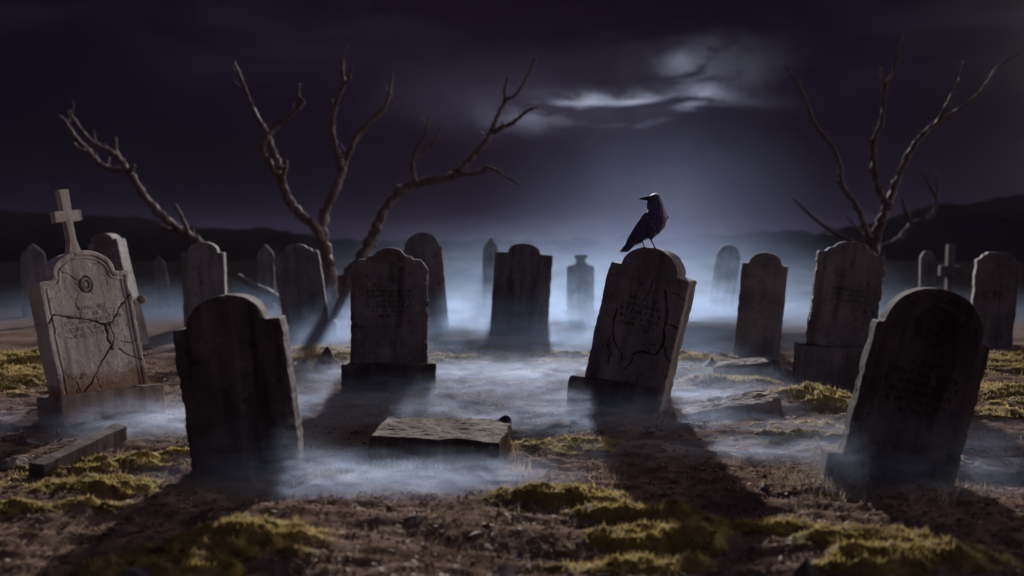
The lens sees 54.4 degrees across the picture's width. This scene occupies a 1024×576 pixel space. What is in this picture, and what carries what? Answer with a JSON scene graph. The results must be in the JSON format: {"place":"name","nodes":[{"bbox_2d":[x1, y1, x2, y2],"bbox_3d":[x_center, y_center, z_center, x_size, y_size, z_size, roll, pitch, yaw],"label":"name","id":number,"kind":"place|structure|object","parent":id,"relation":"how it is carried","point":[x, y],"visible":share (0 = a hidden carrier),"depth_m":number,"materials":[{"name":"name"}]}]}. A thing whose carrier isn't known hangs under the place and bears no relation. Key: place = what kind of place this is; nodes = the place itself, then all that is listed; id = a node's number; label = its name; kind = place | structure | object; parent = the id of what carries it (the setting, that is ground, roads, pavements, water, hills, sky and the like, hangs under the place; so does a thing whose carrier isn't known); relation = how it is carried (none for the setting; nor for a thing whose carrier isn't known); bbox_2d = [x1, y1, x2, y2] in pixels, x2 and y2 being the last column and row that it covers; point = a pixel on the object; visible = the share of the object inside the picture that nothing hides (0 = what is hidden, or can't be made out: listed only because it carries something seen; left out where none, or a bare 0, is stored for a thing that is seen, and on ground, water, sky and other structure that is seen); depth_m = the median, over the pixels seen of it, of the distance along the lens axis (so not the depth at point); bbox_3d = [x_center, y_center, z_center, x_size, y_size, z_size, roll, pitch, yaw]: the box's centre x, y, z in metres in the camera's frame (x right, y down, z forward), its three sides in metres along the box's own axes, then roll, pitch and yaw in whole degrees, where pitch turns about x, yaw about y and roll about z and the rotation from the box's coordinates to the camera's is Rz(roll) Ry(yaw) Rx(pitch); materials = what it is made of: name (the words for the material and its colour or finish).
{"place":"outdoors","nodes":[
{"label":"outdoors","id":0,"kind":"place"},
{"bbox_2d":[0,240,1023,575],"bbox_3d":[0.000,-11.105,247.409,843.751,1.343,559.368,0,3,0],"label":"ground","id":1,"kind":"structure","parent":0,"point":[470,320],"depth_m":6.38,"materials":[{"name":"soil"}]},
{"bbox_2d":[0,456,28,470],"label":"rock","id":2,"kind":"object","parent":1,"relation":"on","point":[12,462],"visible":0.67,"depth_m":5.96,"materials":[{"name":"stone"}]},
{"bbox_2d":[16,437,47,444],"bbox_3d":[-3.237,1.055,6.706,0.270,0.084,0.144,2,4,42],"label":"rock","id":3,"kind":"object","parent":1,"relation":"on","point":[35,441],"visible":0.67,"depth_m":6.68,"materials":[{"name":"stone"}]},
{"bbox_2d":[20,244,45,316],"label":"headstone","id":4,"kind":"object","parent":1,"relation":"on","point":[33,259],"visible":0.62,"depth_m":18.81,"materials":[{"name":"grey stone"}]},
{"bbox_2d":[27,189,165,427],"bbox_3d":[-3.381,0.188,7.890,0.377,1.953,0.915,-7,3,38],"label":"cross headstone","id":5,"kind":"object","parent":1,"relation":"on","point":[87,331],"visible":0.98,"depth_m":7.80,"materials":[{"name":"stone"}]},
{"bbox_2d":[87,233,149,344],"bbox_3d":[-5.210,0.065,13.376,0.536,1.656,0.440,-12,4,-5],"label":"headstone","id":6,"kind":"object","parent":1,"relation":"on","point":[112,248],"visible":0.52,"depth_m":13.24,"materials":[{"name":"grey stone"}]},
{"bbox_2d":[57,99,202,243],"bbox_3d":[-7.907,-1.601,20.889,3.681,4.524,1.296,0,3,0],"label":"dead tree","id":7,"kind":"object","parent":1,"relation":"on","point":[180,231],"visible":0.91,"depth_m":20.90,"materials":[{"name":"brown wood"}]},
{"bbox_2d":[122,568,149,575],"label":"rock","id":8,"kind":"object","parent":1,"relation":"on","point":[137,571],"visible":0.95,"depth_m":4.10,"materials":[{"name":"grey stone"}]},
{"bbox_2d":[153,255,172,309],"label":"headstone","id":9,"kind":"object","parent":1,"relation":"on","point":[162,285],"visible":0.97,"depth_m":19.68,"materials":[{"name":"grey stone"}]},
{"bbox_2d":[181,242,226,327],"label":"headstone","id":10,"kind":"object","parent":1,"relation":"on","point":[204,273],"visible":0.7,"depth_m":15.39,"materials":[{"name":"grey stone"}]},
{"bbox_2d":[173,293,306,477],"bbox_3d":[-1.578,0.613,5.785,0.628,1.165,0.256,-7,3,-5],"label":"headstone","id":11,"kind":"object","parent":1,"relation":"on","point":[234,365],"visible":0.95,"depth_m":5.67,"materials":[{"name":"stone"}]},
{"bbox_2d":[236,273,280,307],"bbox_3d":[-4.569,0.201,18.915,2.046,0.919,0.217,2,3,36],"label":"fallen bough","id":12,"kind":"object","parent":1,"relation":"on","point":[271,295],"visible":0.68,"depth_m":19.04,"materials":[{"name":"wood"}]},
{"bbox_2d":[257,244,275,308],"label":"headstone","id":13,"kind":"object","parent":1,"relation":"on","point":[265,268],"visible":0.75,"depth_m":20.15,"materials":[{"name":"grey stone"}]},
{"bbox_2d":[295,359,311,368],"bbox_3d":[-2.231,0.870,10.706,0.238,0.227,0.211,3,4,44],"label":"rock","id":14,"kind":"object","parent":1,"relation":"on","point":[303,363],"visible":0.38,"depth_m":10.66,"materials":[{"name":"stone"}]},
{"bbox_2d":[273,244,336,337],"bbox_3d":[-3.124,0.110,14.869,0.862,1.540,0.459,-8,4,-8],"label":"headstone","id":15,"kind":"object","parent":1,"relation":"on","point":[301,288],"visible":0.98,"depth_m":14.74,"materials":[{"name":"grey stone"}]},
{"bbox_2d":[232,43,395,315],"bbox_3d":[-3.671,-1.803,18.357,3.095,5.246,1.869,0,3,-7],"label":"dead tree","id":16,"kind":"object","parent":1,"relation":"on","point":[319,230],"visible":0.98,"depth_m":18.34,"materials":[{"name":"brown wood"}]},
{"bbox_2d":[312,346,341,369],"bbox_3d":[-1.986,0.888,10.648,0.338,0.528,0.475,2,3,36],"label":"rock","id":17,"kind":"object","parent":1,"relation":"on","point":[326,360],"visible":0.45,"depth_m":10.55,"materials":[{"name":"stone"}]},
{"bbox_2d":[341,247,435,393],"bbox_3d":[-1.149,0.350,9.348,0.882,1.459,0.366,0,3,-5],"label":"headstone","id":18,"kind":"object","parent":1,"relation":"on","point":[389,303],"visible":0.98,"depth_m":9.27,"materials":[{"name":"grey stone"}]},
{"bbox_2d":[403,515,422,524],"bbox_3d":[-0.474,1.126,4.815,0.103,0.058,0.084,-1,3,-11],"label":"rock","id":19,"kind":"object","parent":1,"relation":"on","point":[416,519],"visible":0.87,"depth_m":4.80,"materials":[{"name":"stone"}]},
{"bbox_2d":[402,232,448,333],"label":"headstone","id":20,"kind":"object","parent":1,"relation":"on","point":[425,248],"visible":0.62,"depth_m":15.29,"materials":[{"name":"grey stone"}]},
{"bbox_2d":[332,55,538,319],"bbox_3d":[-1.353,-1.719,17.975,3.867,5.185,0.988,0,3,-10],"label":"dead tree","id":21,"kind":"object","parent":1,"relation":"on","point":[341,308],"visible":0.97,"depth_m":17.80,"materials":[{"name":"brown wood"}]},
{"bbox_2d":[369,415,511,467],"bbox_3d":[-0.448,1.021,6.496,0.890,0.285,0.747,2,4,0],"label":"broken slab","id":22,"kind":"object","parent":1,"relation":"on","point":[447,441],"depth_m":6.20,"materials":[{"name":"stone"}]},
{"bbox_2d":[483,237,497,306],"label":"headstone","id":23,"kind":"object","parent":1,"relation":"on","point":[490,248],"visible":0.73,"depth_m":21.11,"materials":[{"name":"grey stone"}]},
{"bbox_2d":[0,347,1011,575],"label":"pebbles","id":24,"kind":"object","parent":1,"relation":"on","point":[764,487],"visible":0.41,"depth_m":5.40,"materials":[{"name":"stone"}]},
{"bbox_2d":[492,563,519,575],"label":"rock","id":25,"kind":"object","parent":1,"relation":"on","point":[507,568],"visible":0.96,"depth_m":4.18,"materials":[{"name":"grey stone"}]},
{"bbox_2d":[0,339,1023,575],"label":"moss","id":26,"kind":"object","parent":1,"relation":"on","point":[870,550],"visible":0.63,"depth_m":4.67,"materials":[{"name":"green plant"}]},
{"bbox_2d":[29,423,126,477],"bbox_3d":[-2.647,1.001,6.121,0.108,0.113,0.879,5,8,10],"label":"fallen post","id":27,"kind":"object","parent":26,"relation":"on","point":[103,440],"visible":0.89,"depth_m":6.07,"materials":[{"name":"stone"}]},
{"bbox_2d":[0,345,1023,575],"bbox_3d":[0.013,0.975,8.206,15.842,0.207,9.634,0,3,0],"label":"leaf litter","id":28,"kind":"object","parent":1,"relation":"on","point":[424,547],"visible":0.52,"depth_m":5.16,"materials":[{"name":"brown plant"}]},
{"bbox_2d":[489,243,552,335],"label":"headstone","id":29,"kind":"object","parent":1,"relation":"on","point":[521,289],"visible":0.9,"depth_m":14.79,"materials":[{"name":"grey stone"}]},
{"bbox_2d":[561,254,598,316],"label":"headstone","id":30,"kind":"object","parent":1,"relation":"on","point":[580,289],"visible":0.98,"depth_m":18.63,"materials":[{"name":"grey stone"}]},
{"bbox_2d":[566,247,696,415],"bbox_3d":[1.020,0.408,8.296,0.832,1.541,0.446,16,9,26],"label":"headstone","id":31,"kind":"object","parent":1,"relation":"on","point":[643,317],"visible":0.91,"depth_m":8.10,"materials":[{"name":"grey stone"}]},
{"bbox_2d":[620,194,668,252],"bbox_3d":[1.081,-0.526,8.110,0.382,0.480,0.202,2,3,34],"label":"crow","id":32,"kind":"object","parent":31,"relation":"on","point":[651,223],"visible":1,"depth_m":8.02,"materials":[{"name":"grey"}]},
{"bbox_2d":[702,357,716,367],"bbox_3d":[2.125,0.921,10.705,0.370,0.369,0.382,0,3,-8],"label":"rock","id":33,"kind":"object","parent":1,"relation":"on","point":[710,363],"visible":0.2,"depth_m":10.64,"materials":[{"name":"stone"}]},
{"bbox_2d":[707,245,740,308],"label":"headstone","id":34,"kind":"object","parent":1,"relation":"on","point":[726,266],"visible":0.88,"depth_m":20.60,"materials":[{"name":"grey stone"}]},
{"bbox_2d":[682,389,782,420],"bbox_3d":[1.738,0.982,7.976,0.808,0.176,0.490,-11,3,-3],"label":"broken slab","id":35,"kind":"object","parent":1,"relation":"on","point":[756,403],"depth_m":7.82,"materials":[{"name":"stone"}]},
{"bbox_2d":[713,356,780,378],"bbox_3d":[2.380,0.839,10.266,0.692,0.193,0.349,-6,5,-2],"label":"broken slab","id":36,"kind":"object","parent":1,"relation":"on","point":[765,366],"depth_m":10.11,"materials":[{"name":"grey stone"}]},
{"bbox_2d":[733,252,787,357],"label":"headstone","id":37,"kind":"object","parent":1,"relation":"on","point":[762,294],"visible":0.91,"depth_m":11.71,"materials":[{"name":"grey stone"}]},
{"bbox_2d":[767,397,778,417],"bbox_3d":[2.032,1.045,7.795,0.112,0.402,0.103,-1,3,-16],"label":"rock","id":38,"kind":"object","parent":1,"relation":"on","point":[773,412],"visible":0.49,"depth_m":7.76,"materials":[{"name":"stone"}]},
{"bbox_2d":[776,367,792,378],"bbox_3d":[2.793,0.937,10.143,0.272,0.263,0.367,0,3,-5],"label":"rock","id":39,"kind":"object","parent":1,"relation":"on","point":[786,372],"visible":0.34,"depth_m":10.08,"materials":[{"name":"grey stone"}]},
{"bbox_2d":[792,556,819,575],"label":"rock","id":40,"kind":"object","parent":1,"relation":"on","point":[805,568],"visible":1,"depth_m":3.91,"materials":[{"name":"stone"}]},
{"bbox_2d":[762,458,859,495],"bbox_3d":[1.737,1.086,5.862,0.535,0.146,1.040,1,3,15],"label":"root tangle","id":41,"kind":"object","parent":1,"relation":"on","point":[809,475],"visible":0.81,"depth_m":5.66,"materials":[{"name":"brown plant"}]},
{"bbox_2d":[793,241,885,388],"bbox_3d":[3.238,0.311,9.759,0.817,1.540,0.385,7,4,10],"label":"headstone","id":42,"kind":"object","parent":1,"relation":"on","point":[847,280],"visible":0.92,"depth_m":9.66,"materials":[{"name":"grey stone"}]},
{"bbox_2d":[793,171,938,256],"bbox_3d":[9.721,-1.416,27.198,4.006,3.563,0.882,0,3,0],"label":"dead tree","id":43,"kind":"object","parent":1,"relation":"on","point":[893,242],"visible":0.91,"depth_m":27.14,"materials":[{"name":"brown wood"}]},
{"bbox_2d":[784,30,1022,318],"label":"dead tree","id":44,"kind":"object","parent":1,"relation":"on","point":[872,239],"visible":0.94,"depth_m":18.56,"materials":[{"name":"brown wood"}]},
{"bbox_2d":[818,287,989,486],"bbox_3d":[2.239,0.633,5.700,0.714,1.314,0.278,13,4,6],"label":"headstone","id":45,"kind":"object","parent":1,"relation":"on","point":[914,399],"visible":0.91,"depth_m":5.58,"materials":[{"name":"stone"}]},
{"bbox_2d":[919,251,935,287],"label":"headstone","id":46,"kind":"object","parent":1,"relation":"on","point":[927,263],"visible":0.63,"depth_m":19.68,"materials":[{"name":"grey stone"}]},
{"bbox_2d":[938,244,960,290],"bbox_3d":[8.688,-0.217,19.796,0.381,1.303,0.200,2,3,8],"label":"stone cross","id":47,"kind":"object","parent":1,"relation":"on","point":[949,270],"visible":0.82,"depth_m":19.70,"materials":[{"name":"grey stone"}]},
{"bbox_2d":[956,454,1023,484],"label":"broken slab","id":48,"kind":"structure","parent":1,"relation":"on","point":[1002,469],"depth_m":5.94,"materials":[{"name":"grey stone"}]},
{"bbox_2d":[970,252,1020,346],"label":"headstone","id":49,"kind":"object","parent":1,"relation":"on","point":[995,280],"visible":0.77,"depth_m":12.80,"materials":[{"name":"grey stone"}]},
{"bbox_2d":[0,194,1023,261],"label":"hill","id":50,"kind":"structure","parent":0,"point":[974,231],"depth_m":65.33,"materials":[{"name":"black"}]},
{"bbox_2d":[0,0,1023,239],"label":"sky","id":51,"kind":"structure","parent":0,"point":[695,105],"materials":[{"name":"black"}]}
]}

